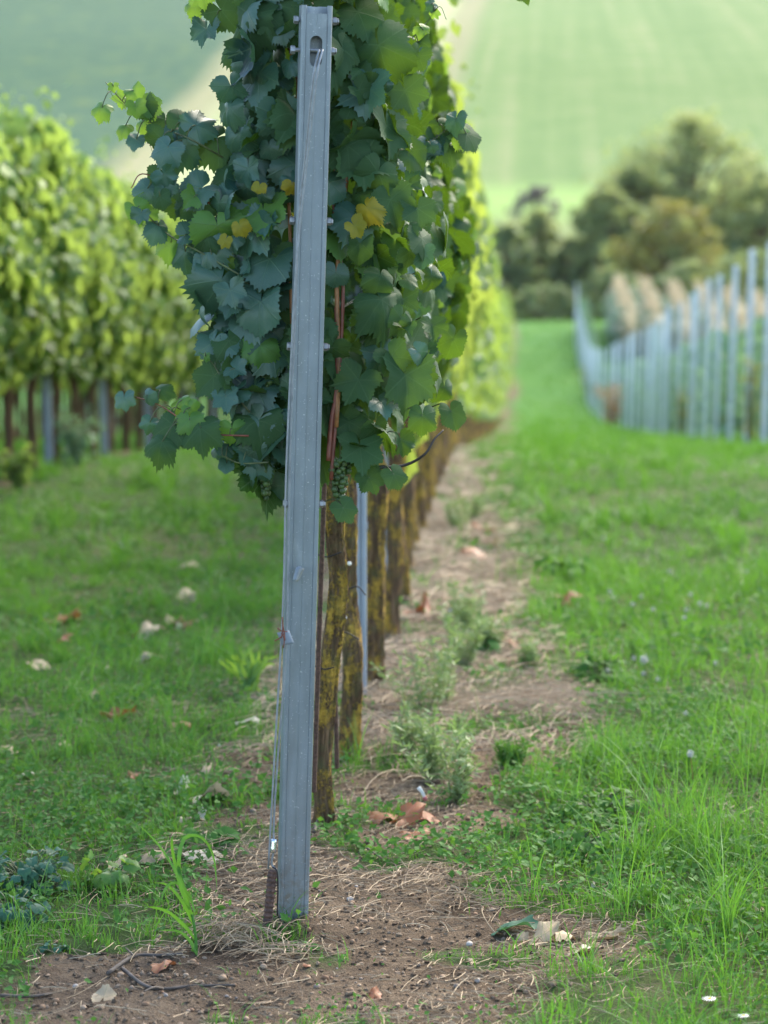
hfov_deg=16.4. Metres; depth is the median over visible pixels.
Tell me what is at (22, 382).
grapevine
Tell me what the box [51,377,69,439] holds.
grapevine
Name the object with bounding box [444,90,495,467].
grapevine
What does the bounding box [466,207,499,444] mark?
grapevine
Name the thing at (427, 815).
dry leaf
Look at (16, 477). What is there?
weed
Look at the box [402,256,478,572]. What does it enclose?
grapevine
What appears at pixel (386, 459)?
steel post
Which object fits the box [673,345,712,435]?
young vine
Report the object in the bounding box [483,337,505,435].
grapevine
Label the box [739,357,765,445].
tall weed
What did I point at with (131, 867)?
broadleaf weed
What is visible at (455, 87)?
grapevine
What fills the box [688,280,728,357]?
maize row
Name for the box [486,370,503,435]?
grapevine
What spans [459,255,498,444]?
grapevine
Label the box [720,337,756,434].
young vine
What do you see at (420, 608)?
dry leaf
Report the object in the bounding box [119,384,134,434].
grapevine
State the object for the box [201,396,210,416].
grapevine
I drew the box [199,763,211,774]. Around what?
dry leaf
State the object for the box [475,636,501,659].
broadleaf weed
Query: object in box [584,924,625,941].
dry leaf
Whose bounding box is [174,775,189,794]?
dry leaf
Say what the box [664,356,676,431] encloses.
young vine
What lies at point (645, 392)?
young vine
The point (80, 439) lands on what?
weed
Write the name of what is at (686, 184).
round tree
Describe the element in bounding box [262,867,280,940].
ground anchor
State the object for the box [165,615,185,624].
dry leaf
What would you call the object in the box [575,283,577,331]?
steel post
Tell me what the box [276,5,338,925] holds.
steel post
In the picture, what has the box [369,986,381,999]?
dry leaf
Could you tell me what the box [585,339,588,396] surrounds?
steel post
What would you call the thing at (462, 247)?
grapevine
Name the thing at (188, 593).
dry leaf
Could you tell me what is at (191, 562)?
dry leaf
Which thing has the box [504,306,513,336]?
grapevine
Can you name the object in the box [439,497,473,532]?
wispy weed
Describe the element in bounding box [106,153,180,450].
grapevine
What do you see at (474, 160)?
grapevine
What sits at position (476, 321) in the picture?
grapevine
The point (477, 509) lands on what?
wispy weed
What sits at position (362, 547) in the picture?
steel post
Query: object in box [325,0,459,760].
grapevine
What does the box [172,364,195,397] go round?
grapevine
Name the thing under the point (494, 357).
grapevine
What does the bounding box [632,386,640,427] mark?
young vine
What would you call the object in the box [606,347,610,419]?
steel post
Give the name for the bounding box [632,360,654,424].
young vine
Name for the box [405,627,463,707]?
wispy weed
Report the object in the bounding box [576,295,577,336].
steel post
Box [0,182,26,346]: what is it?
grapevine
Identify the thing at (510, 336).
grapevine
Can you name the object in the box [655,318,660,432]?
steel post
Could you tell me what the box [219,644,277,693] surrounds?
plantain clump
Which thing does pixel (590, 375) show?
steel post
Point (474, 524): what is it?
dry leaf
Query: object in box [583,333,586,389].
steel post
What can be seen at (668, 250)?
bush
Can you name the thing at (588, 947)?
dry leaf
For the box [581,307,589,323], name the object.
young vine
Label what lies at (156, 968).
dry leaf
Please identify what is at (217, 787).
dry leaf
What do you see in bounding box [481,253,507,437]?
grapevine
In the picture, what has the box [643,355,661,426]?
young vine
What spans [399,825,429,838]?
dry leaf
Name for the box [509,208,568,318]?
bush
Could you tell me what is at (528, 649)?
wispy weed
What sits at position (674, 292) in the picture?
maize row
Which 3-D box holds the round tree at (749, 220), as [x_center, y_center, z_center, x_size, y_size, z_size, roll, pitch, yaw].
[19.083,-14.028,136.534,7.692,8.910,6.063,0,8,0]
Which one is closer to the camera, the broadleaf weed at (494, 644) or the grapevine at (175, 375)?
the broadleaf weed at (494, 644)
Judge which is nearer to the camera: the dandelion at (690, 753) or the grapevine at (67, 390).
the dandelion at (690, 753)
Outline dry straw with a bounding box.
[0,444,767,1023]
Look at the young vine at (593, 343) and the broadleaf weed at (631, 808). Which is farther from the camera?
the young vine at (593, 343)
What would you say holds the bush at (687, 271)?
on the ground at (438, 941)
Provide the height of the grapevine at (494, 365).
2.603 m
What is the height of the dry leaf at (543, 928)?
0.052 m
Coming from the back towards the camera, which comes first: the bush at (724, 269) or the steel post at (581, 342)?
the bush at (724, 269)
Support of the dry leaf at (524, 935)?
on the ground at (438, 941)
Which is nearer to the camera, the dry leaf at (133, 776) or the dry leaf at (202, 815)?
the dry leaf at (202, 815)
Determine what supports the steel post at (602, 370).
on the ground at (438, 941)
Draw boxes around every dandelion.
[639,655,647,680]
[686,749,694,794]
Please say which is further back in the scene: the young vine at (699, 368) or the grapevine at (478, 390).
the young vine at (699, 368)
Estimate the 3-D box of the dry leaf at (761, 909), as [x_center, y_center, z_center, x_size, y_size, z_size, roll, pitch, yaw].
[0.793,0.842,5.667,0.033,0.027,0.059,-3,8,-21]
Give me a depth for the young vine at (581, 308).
108.53 m
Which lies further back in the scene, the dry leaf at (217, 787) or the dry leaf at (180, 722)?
the dry leaf at (180, 722)
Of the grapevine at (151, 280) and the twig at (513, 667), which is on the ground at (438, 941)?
the grapevine at (151, 280)
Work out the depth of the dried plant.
62.20 m
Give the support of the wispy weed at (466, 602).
on the ground at (438, 941)
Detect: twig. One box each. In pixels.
[0,992,52,997]
[106,947,182,974]
[120,966,234,991]
[344,833,382,858]
[364,707,442,759]
[480,662,540,681]
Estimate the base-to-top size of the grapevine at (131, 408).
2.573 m
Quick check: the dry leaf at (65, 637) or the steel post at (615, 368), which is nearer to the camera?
the dry leaf at (65, 637)
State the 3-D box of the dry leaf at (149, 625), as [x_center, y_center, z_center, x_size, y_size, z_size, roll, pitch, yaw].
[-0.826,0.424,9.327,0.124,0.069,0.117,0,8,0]
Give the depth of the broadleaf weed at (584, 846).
6.16 m
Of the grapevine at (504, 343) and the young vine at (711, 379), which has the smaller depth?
the grapevine at (504, 343)
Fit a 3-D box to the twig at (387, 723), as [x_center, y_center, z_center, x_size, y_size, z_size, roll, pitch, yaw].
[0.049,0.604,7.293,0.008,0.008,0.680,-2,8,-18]
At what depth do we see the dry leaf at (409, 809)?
6.50 m
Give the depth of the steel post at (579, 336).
102.87 m
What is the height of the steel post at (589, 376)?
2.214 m
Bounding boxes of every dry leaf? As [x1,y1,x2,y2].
[0,745,17,756]
[26,659,51,668]
[44,607,81,624]
[52,633,73,644]
[67,719,81,732]
[100,706,135,717]
[106,854,127,868]
[128,770,140,778]
[132,621,165,640]
[136,651,161,663]
[139,850,172,863]
[151,960,175,973]
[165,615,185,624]
[170,721,190,727]
[174,560,198,570]
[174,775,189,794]
[177,587,196,601]
[179,807,206,822]
[181,620,193,629]
[182,849,223,864]
[189,781,229,802]
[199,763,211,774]
[235,716,259,723]
[367,811,397,824]
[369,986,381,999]
[388,801,425,827]
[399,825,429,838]
[400,600,423,618]
[419,590,430,619]
[419,811,439,824]
[458,546,485,562]
[472,522,495,531]
[473,544,484,553]
[491,915,537,935]
[495,522,519,529]
[516,931,529,940]
[528,920,559,945]
[553,930,575,941]
[562,591,582,605]
[568,943,598,953]
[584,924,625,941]
[752,901,764,911]
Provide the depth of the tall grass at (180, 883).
5.42 m
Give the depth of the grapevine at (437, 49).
9.84 m
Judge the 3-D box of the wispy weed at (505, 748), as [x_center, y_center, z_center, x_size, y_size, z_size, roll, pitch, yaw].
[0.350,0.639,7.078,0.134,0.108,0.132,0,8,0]
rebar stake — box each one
[312,483,326,792]
[334,692,338,768]
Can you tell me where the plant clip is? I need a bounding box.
[274,617,293,647]
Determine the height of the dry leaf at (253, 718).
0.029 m
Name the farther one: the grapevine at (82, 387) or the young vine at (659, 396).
the young vine at (659, 396)
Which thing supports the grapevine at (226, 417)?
on the ground at (438, 941)
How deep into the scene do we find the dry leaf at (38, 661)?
8.66 m
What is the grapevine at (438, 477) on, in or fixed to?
on the ground at (438, 941)
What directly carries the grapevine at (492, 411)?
on the ground at (438, 941)
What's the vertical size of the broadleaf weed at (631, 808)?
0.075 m
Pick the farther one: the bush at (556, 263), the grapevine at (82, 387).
the bush at (556, 263)
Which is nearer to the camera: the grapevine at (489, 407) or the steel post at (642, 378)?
the grapevine at (489, 407)
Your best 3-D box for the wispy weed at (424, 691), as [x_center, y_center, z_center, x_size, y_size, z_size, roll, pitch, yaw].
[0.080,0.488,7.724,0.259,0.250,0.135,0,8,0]
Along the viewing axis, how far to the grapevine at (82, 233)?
16.78 m
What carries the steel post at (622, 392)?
on the ground at (438, 941)
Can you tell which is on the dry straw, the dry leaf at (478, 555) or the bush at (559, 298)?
the dry leaf at (478, 555)
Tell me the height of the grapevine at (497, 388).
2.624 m
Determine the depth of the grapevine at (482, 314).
18.11 m
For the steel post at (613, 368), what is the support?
on the ground at (438, 941)
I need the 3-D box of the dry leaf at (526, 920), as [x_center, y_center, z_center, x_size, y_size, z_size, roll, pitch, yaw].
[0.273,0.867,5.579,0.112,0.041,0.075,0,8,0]
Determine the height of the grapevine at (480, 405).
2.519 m
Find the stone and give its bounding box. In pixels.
[91,984,116,1002]
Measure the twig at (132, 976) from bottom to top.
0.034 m
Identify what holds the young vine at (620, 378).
on the ground at (438, 941)
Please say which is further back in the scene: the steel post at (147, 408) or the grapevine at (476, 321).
the steel post at (147, 408)
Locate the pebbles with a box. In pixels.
[7,679,767,1023]
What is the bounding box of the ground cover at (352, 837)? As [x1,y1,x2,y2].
[0,471,767,1023]
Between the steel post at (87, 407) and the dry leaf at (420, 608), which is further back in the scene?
the steel post at (87, 407)
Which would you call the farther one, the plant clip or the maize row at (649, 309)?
the maize row at (649, 309)
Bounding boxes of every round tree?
[577,106,767,303]
[692,151,767,304]
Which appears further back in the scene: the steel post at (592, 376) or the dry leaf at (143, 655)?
the steel post at (592, 376)
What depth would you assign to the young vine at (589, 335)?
101.07 m
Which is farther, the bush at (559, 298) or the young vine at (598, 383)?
the bush at (559, 298)
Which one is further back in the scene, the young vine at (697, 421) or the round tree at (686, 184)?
the round tree at (686, 184)
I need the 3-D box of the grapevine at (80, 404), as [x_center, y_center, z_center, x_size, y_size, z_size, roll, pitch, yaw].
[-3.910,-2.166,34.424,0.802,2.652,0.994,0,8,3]
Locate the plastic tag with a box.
[292,566,303,581]
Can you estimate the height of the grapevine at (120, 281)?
2.342 m
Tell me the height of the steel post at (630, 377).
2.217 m
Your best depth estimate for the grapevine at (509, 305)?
103.58 m
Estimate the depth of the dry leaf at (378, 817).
6.54 m
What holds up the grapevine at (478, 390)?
on the ground at (438, 941)
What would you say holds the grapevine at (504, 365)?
on the ground at (438, 941)
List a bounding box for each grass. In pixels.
[0,318,767,1023]
[143,829,216,956]
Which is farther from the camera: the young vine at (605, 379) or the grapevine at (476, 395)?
the young vine at (605, 379)
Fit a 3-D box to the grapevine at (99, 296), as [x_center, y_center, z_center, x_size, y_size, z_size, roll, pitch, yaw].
[-2.191,-1.415,17.562,0.829,2.400,0.986,0,8,3]
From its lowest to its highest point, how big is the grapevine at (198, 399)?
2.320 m
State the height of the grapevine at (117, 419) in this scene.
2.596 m
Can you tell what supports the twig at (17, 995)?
on the ground at (438, 941)
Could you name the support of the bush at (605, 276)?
on the ground at (438, 941)
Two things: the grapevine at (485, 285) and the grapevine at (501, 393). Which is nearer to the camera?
the grapevine at (485, 285)
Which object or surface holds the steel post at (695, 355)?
on the ground at (438, 941)
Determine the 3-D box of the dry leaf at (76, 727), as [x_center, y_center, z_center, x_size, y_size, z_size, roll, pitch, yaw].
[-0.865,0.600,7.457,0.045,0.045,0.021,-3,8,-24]
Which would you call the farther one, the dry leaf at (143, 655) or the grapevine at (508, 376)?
the grapevine at (508, 376)
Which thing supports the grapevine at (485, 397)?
on the ground at (438, 941)
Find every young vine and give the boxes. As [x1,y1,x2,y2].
[577,318,597,346]
[578,299,591,318]
[578,305,591,328]
[580,325,596,342]
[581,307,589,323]
[582,333,596,359]
[584,341,599,369]
[587,364,604,394]
[590,366,604,405]
[597,367,612,414]
[603,368,612,410]
[605,368,621,420]
[618,362,633,421]
[619,367,631,425]
[625,359,641,427]
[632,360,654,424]
[632,361,641,422]
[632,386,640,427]
[637,359,646,425]
[640,355,661,424]
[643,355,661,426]
[653,354,673,429]
[653,374,661,428]
[655,370,671,429]
[658,357,674,428]
[661,354,676,432]
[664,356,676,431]
[669,346,698,428]
[672,342,690,433]
[672,343,693,428]
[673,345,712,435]
[687,342,720,434]
[689,329,743,430]
[691,378,701,436]
[697,351,723,432]
[700,332,745,437]
[703,349,726,434]
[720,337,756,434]
[720,352,752,436]
[724,330,762,440]
[728,315,764,441]
[752,324,767,434]
[756,346,767,433]
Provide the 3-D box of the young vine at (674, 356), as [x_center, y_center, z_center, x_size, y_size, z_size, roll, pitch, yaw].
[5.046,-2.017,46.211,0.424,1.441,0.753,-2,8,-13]
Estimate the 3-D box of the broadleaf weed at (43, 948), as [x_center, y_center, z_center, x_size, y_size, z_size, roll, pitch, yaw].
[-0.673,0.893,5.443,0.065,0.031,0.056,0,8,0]
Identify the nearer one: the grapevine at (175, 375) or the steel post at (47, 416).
the steel post at (47, 416)
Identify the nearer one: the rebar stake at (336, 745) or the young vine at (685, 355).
the rebar stake at (336, 745)
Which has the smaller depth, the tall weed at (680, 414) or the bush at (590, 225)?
the tall weed at (680, 414)
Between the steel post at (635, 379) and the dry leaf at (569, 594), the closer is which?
the dry leaf at (569, 594)
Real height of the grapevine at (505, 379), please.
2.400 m
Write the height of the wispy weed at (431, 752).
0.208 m
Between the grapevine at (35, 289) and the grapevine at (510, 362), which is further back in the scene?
the grapevine at (510, 362)
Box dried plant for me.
[592,383,625,426]
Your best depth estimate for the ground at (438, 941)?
6.47 m
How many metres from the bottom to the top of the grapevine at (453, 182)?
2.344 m
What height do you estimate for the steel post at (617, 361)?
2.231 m
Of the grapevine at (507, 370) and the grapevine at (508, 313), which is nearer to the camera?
the grapevine at (507, 370)
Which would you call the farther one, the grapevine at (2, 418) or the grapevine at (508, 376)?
the grapevine at (508, 376)
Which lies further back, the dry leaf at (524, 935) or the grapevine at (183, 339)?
the grapevine at (183, 339)
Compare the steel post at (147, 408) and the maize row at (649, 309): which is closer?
the steel post at (147, 408)
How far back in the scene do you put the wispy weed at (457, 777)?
6.74 m
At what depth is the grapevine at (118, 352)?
19.07 m
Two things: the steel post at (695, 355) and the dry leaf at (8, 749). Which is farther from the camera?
the steel post at (695, 355)
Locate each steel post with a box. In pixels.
[42,372,52,465]
[86,391,88,429]
[98,377,108,455]
[143,335,151,445]
[158,401,160,419]
[180,386,185,398]
[211,398,215,416]
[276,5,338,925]
[355,286,367,693]
[382,446,387,567]
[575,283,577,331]
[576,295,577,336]
[576,304,578,354]
[578,311,580,362]
[580,317,582,368]
[582,328,584,382]
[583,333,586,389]
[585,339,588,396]
[586,344,589,401]
[588,346,590,405]
[590,347,592,407]
[591,348,593,409]
[592,347,595,412]
[595,350,598,416]
[599,350,601,419]
[600,349,603,420]
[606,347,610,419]
[612,344,614,412]
[613,344,616,413]
[614,341,618,423]
[621,341,624,426]
[626,352,627,426]
[627,334,629,427]
[628,334,632,428]
[633,330,637,429]
[640,330,645,431]
[646,326,651,431]
[649,323,654,432]
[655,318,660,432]
[660,313,666,434]
[660,328,661,350]
[664,306,670,434]
[675,302,682,436]
[686,293,694,436]
[691,289,699,437]
[701,279,711,437]
[713,275,721,440]
[727,265,738,439]
[743,249,754,443]
[760,248,767,445]
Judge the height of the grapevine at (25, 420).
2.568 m
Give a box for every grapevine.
[0,82,86,480]
[0,86,99,472]
[0,94,58,396]
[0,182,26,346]
[1,382,18,440]
[12,377,25,439]
[16,380,26,440]
[21,379,41,439]
[22,115,116,465]
[24,376,41,440]
[38,381,51,438]
[51,136,138,444]
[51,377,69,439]
[63,381,86,390]
[63,383,83,424]
[68,146,146,457]
[77,150,162,452]
[78,383,88,433]
[82,387,96,434]
[91,0,529,824]
[95,389,98,432]
[97,379,114,437]
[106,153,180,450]
[112,390,118,434]
[115,180,192,451]
[115,389,127,434]
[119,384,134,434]
[121,179,199,435]
[129,397,135,437]
[133,391,143,433]
[156,220,210,412]
[160,316,211,448]
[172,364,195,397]
[192,374,215,403]
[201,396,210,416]
[216,407,220,419]
[224,414,228,442]
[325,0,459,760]
[339,0,476,687]
[379,0,481,494]
[384,0,473,641]
[388,19,479,605]
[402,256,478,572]
[413,26,478,550]
[415,43,486,530]
[425,32,492,514]
[432,171,490,500]
[436,63,486,490]
[438,84,493,478]
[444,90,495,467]
[447,94,490,459]
[449,179,493,451]
[454,126,497,448]
[456,203,493,445]
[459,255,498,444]
[461,209,494,444]
[463,253,501,444]
[466,185,499,420]
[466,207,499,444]
[468,191,501,443]
[469,310,498,443]
[470,312,499,430]
[472,305,502,442]
[474,349,499,440]
[475,352,499,439]
[476,307,503,440]
[477,215,507,437]
[479,215,506,439]
[479,334,503,439]
[480,342,501,438]
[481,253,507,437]
[482,251,506,433]
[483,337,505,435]
[483,350,503,436]
[484,254,508,436]
[486,357,506,427]
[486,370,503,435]
[487,287,506,431]
[487,366,503,435]
[488,339,508,432]
[488,353,507,434]
[489,299,508,425]
[489,357,503,406]
[490,373,507,434]
[491,350,509,434]
[492,351,510,432]
[497,355,511,428]
[502,288,513,325]
[502,295,513,328]
[502,300,513,335]
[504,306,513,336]
[505,317,512,346]
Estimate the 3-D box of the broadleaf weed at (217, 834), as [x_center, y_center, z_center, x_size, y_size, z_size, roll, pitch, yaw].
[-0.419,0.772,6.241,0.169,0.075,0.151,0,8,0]
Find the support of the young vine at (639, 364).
on the ground at (438, 941)
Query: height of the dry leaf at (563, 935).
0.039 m
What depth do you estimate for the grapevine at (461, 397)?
19.68 m
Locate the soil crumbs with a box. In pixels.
[0,654,767,1023]
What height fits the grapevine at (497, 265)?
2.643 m
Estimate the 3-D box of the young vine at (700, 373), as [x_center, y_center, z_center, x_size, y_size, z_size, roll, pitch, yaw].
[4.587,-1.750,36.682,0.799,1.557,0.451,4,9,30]
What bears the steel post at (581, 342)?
on the ground at (438, 941)
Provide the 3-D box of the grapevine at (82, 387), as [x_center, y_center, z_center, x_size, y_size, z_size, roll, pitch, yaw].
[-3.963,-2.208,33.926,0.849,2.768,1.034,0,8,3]
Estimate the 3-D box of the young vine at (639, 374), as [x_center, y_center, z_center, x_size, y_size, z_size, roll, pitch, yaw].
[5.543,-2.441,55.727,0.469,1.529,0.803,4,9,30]
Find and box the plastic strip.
[417,786,428,800]
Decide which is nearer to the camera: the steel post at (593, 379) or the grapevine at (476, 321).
the grapevine at (476, 321)
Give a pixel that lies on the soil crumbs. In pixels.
(324, 918)
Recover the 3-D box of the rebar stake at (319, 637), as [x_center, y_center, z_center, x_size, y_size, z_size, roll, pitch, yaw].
[-0.152,0.296,6.235,0.012,0.761,0.116,-2,8,-16]
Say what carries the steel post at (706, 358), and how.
on the ground at (438, 941)
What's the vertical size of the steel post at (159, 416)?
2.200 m
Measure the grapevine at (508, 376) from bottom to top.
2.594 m
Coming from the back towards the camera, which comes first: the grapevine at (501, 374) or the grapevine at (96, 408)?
the grapevine at (501, 374)
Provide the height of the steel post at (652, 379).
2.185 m
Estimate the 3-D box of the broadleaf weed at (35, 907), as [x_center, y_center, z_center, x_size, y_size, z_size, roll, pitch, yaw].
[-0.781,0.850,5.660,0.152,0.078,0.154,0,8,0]
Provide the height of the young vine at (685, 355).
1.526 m
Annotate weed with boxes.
[0,443,35,487]
[0,845,74,897]
[0,888,50,932]
[39,941,70,953]
[52,403,105,465]
[77,850,140,891]
[173,826,239,850]
[281,941,320,952]
[367,638,453,716]
[381,722,484,804]
[385,699,439,755]
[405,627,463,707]
[411,707,476,779]
[435,603,488,665]
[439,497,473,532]
[445,576,487,621]
[448,478,502,521]
[449,582,487,635]
[467,611,512,649]
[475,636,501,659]
[492,733,538,767]
[512,636,542,668]
[532,824,622,862]
[533,554,598,583]
[548,786,657,825]
[565,650,638,684]
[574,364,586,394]
[673,387,691,434]
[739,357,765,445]
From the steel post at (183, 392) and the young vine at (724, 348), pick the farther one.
the young vine at (724, 348)
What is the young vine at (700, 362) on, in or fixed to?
on the ground at (438, 941)
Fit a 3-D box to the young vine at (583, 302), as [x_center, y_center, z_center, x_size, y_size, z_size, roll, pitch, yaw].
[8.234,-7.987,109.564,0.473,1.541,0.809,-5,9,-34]
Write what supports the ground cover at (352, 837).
on the ground at (438, 941)
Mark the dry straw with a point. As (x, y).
(430, 534)
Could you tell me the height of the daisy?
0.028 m
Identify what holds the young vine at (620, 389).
on the ground at (438, 941)
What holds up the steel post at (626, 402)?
on the ground at (438, 941)
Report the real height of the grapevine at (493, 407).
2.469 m
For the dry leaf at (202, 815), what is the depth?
6.50 m
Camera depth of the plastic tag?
5.46 m
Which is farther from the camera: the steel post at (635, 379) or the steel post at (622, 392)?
the steel post at (622, 392)
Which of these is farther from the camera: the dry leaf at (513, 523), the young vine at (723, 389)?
the young vine at (723, 389)
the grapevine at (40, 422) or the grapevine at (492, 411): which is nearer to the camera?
the grapevine at (40, 422)
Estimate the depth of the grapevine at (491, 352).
26.11 m
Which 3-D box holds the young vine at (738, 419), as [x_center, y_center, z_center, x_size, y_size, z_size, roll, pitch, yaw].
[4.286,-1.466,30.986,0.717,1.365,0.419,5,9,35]
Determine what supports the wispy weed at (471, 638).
on the ground at (438, 941)
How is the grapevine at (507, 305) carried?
on the ground at (438, 941)
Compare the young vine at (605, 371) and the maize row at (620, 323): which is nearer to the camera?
the young vine at (605, 371)
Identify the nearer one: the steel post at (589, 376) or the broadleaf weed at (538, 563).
the broadleaf weed at (538, 563)
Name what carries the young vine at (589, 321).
on the ground at (438, 941)
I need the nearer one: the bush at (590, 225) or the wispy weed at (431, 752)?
the wispy weed at (431, 752)
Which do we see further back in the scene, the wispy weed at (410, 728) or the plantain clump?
the plantain clump
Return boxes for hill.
[0,0,767,260]
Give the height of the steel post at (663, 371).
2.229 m
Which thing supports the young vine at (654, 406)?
on the ground at (438, 941)
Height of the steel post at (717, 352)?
2.185 m
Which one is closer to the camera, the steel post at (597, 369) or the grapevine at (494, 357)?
the grapevine at (494, 357)
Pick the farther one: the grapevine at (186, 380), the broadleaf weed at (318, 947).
the grapevine at (186, 380)
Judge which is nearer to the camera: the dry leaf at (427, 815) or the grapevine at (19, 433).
the dry leaf at (427, 815)
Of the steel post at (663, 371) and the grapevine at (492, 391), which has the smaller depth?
the grapevine at (492, 391)
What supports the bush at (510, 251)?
on the ground at (438, 941)
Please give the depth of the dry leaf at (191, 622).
9.57 m
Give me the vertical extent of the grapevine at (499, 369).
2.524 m
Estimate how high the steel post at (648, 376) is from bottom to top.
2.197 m
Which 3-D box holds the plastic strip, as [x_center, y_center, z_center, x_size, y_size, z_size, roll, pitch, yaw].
[0.100,0.720,6.740,0.034,0.053,0.011,2,8,12]
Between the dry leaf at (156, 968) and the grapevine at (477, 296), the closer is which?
the dry leaf at (156, 968)
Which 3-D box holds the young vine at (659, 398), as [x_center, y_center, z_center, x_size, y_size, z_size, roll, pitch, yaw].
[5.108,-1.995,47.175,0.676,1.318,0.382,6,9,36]
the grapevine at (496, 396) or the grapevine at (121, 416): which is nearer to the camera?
the grapevine at (121, 416)
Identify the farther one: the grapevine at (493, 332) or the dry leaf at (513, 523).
the grapevine at (493, 332)
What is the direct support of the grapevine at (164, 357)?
on the ground at (438, 941)
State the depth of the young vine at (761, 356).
28.20 m
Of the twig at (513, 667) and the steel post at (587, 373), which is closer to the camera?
the twig at (513, 667)
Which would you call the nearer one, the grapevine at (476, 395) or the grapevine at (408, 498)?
the grapevine at (408, 498)
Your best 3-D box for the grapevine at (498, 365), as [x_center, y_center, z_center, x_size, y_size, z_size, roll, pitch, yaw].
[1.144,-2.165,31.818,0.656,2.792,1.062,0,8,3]
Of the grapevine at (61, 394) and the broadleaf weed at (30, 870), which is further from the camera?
the grapevine at (61, 394)
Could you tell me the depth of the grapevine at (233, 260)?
5.56 m
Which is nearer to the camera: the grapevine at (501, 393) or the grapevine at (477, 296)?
the grapevine at (477, 296)
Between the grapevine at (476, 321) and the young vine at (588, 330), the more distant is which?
the young vine at (588, 330)
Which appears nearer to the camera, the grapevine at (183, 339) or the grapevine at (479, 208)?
the grapevine at (479, 208)
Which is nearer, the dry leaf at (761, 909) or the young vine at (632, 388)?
the dry leaf at (761, 909)
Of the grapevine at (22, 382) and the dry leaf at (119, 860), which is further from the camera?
the grapevine at (22, 382)
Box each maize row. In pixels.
[602,272,642,358]
[628,273,673,358]
[658,278,699,354]
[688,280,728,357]
[721,281,746,337]
[743,287,765,338]
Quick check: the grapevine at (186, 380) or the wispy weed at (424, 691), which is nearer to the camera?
the wispy weed at (424, 691)
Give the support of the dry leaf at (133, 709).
on the ground at (438, 941)
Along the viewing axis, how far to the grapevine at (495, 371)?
31.04 m
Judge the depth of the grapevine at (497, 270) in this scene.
30.31 m
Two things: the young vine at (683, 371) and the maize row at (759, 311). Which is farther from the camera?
the maize row at (759, 311)
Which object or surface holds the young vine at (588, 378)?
on the ground at (438, 941)
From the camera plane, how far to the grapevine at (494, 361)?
28.51 m
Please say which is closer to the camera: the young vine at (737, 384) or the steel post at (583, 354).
the young vine at (737, 384)
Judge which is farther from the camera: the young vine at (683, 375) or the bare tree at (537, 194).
the bare tree at (537, 194)
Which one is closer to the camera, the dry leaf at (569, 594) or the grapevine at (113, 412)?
the dry leaf at (569, 594)
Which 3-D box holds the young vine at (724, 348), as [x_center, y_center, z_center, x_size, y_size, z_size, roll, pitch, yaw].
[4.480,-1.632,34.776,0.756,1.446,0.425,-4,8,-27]
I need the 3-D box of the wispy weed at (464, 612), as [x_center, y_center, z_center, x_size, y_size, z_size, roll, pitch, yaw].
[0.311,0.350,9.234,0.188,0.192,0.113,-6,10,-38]
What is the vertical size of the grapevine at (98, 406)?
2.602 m
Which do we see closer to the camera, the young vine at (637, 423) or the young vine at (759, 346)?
the young vine at (759, 346)
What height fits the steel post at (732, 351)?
2.198 m
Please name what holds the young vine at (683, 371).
on the ground at (438, 941)
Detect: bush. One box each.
[490,221,545,321]
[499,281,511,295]
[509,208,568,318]
[511,280,575,321]
[539,233,602,319]
[564,178,658,320]
[575,264,644,321]
[580,162,681,291]
[598,196,729,319]
[631,258,727,318]
[694,248,766,314]
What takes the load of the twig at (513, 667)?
on the dry straw
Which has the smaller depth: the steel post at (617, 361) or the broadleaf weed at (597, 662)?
the broadleaf weed at (597, 662)
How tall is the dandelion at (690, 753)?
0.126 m
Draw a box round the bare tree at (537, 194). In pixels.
[493,185,561,266]
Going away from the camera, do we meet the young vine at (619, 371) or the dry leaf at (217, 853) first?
the dry leaf at (217, 853)
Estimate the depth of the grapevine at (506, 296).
104.19 m
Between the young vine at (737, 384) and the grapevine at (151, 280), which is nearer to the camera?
the grapevine at (151, 280)
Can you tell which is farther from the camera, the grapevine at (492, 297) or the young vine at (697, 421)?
the young vine at (697, 421)
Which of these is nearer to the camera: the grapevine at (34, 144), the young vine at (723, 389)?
the grapevine at (34, 144)
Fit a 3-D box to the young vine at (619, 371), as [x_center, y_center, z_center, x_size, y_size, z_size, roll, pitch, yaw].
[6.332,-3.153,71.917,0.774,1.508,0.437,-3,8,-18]
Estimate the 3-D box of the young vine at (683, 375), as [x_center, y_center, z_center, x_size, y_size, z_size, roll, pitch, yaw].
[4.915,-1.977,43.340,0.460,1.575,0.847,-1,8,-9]
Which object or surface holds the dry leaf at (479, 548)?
on the ground at (438, 941)
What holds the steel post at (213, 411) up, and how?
on the ground at (438, 941)
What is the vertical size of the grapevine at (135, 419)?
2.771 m
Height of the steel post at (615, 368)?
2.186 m
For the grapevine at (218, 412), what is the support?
on the ground at (438, 941)
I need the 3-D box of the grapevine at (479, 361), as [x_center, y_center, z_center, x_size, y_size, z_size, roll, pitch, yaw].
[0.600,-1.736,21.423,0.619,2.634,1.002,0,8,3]
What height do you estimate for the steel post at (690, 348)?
2.256 m
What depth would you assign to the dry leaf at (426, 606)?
9.61 m
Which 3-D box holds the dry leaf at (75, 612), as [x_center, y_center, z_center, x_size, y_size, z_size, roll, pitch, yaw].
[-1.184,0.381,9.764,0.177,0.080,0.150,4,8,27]
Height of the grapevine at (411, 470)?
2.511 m
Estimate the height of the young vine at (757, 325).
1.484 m
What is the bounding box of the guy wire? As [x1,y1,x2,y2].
[267,49,323,868]
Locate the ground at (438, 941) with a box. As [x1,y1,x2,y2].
[0,261,767,1023]

